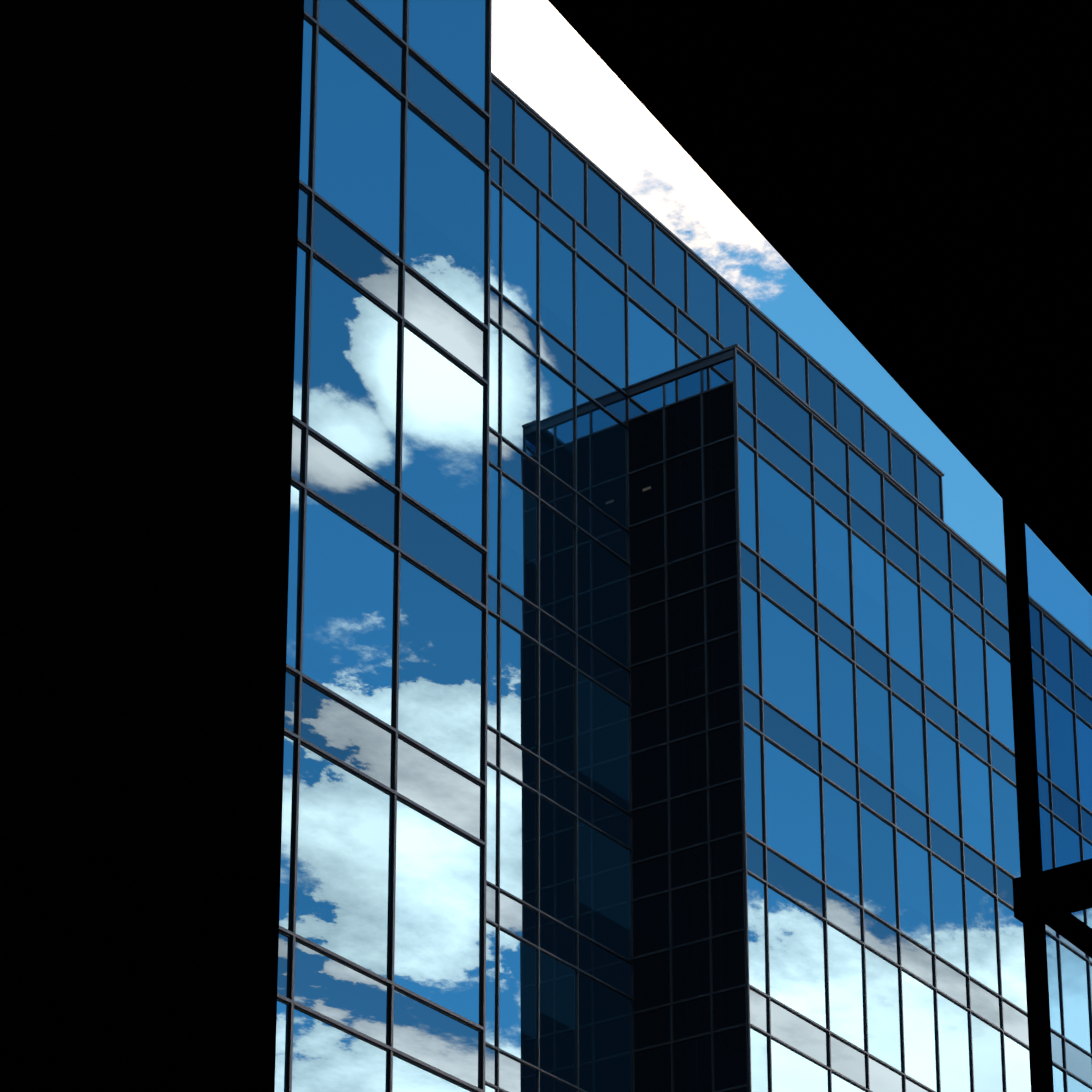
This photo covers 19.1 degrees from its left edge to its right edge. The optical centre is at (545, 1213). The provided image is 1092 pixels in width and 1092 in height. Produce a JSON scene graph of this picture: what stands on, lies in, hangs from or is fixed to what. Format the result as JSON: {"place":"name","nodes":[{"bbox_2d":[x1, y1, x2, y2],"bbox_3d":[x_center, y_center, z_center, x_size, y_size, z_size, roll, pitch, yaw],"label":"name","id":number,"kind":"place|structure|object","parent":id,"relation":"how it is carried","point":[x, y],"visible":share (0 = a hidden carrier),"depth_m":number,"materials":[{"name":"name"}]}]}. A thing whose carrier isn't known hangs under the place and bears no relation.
{"place":"outdoors","nodes":[
{"label":"outdoors","id":0,"kind":"place"},
{"bbox_2d":[485,72,943,1091],"bbox_3d":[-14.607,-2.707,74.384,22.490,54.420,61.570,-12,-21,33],"label":"office block","id":1,"kind":"structure","parent":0,"point":[605,290],"depth_m":80.89,"materials":[{"name":"blue glass"}]},
{"bbox_2d":[491,0,1091,648],"label":"sky","id":2,"kind":"structure","parent":0,"point":[536,53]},
{"label":"ground","id":3,"kind":"structure","parent":0,"visible":0},
{"bbox_2d":[0,0,303,1091],"bbox_3d":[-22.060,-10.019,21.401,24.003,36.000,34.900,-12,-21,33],"label":"dark neighbour building","id":4,"kind":"structure","parent":3,"relation":"on","point":[148,204],"depth_m":26.07,"materials":[{"name":"black"}]},
{"bbox_2d":[275,0,491,1091],"bbox_3d":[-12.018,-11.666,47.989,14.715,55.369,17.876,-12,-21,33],"label":"office wing","id":5,"kind":"structure","parent":3,"relation":"on","point":[381,986],"depth_m":48.56,"materials":[{"name":"blue glass"}]},
{"bbox_2d":[548,0,1091,1091],"bbox_3d":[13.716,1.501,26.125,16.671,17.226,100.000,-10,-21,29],"label":"steel canopy frame","id":6,"kind":"object","parent":3,"relation":"on","point":[904,186],"visible":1,"depth_m":24.40,"materials":[{"name":"black"}]},
{"bbox_2d":[626,344,1091,1091],"bbox_3d":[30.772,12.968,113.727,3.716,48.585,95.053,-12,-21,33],"label":"office block","id":7,"kind":"structure","parent":3,"relation":"on","point":[824,818],"depth_m":83.63,"materials":[{"name":"blue glass"}]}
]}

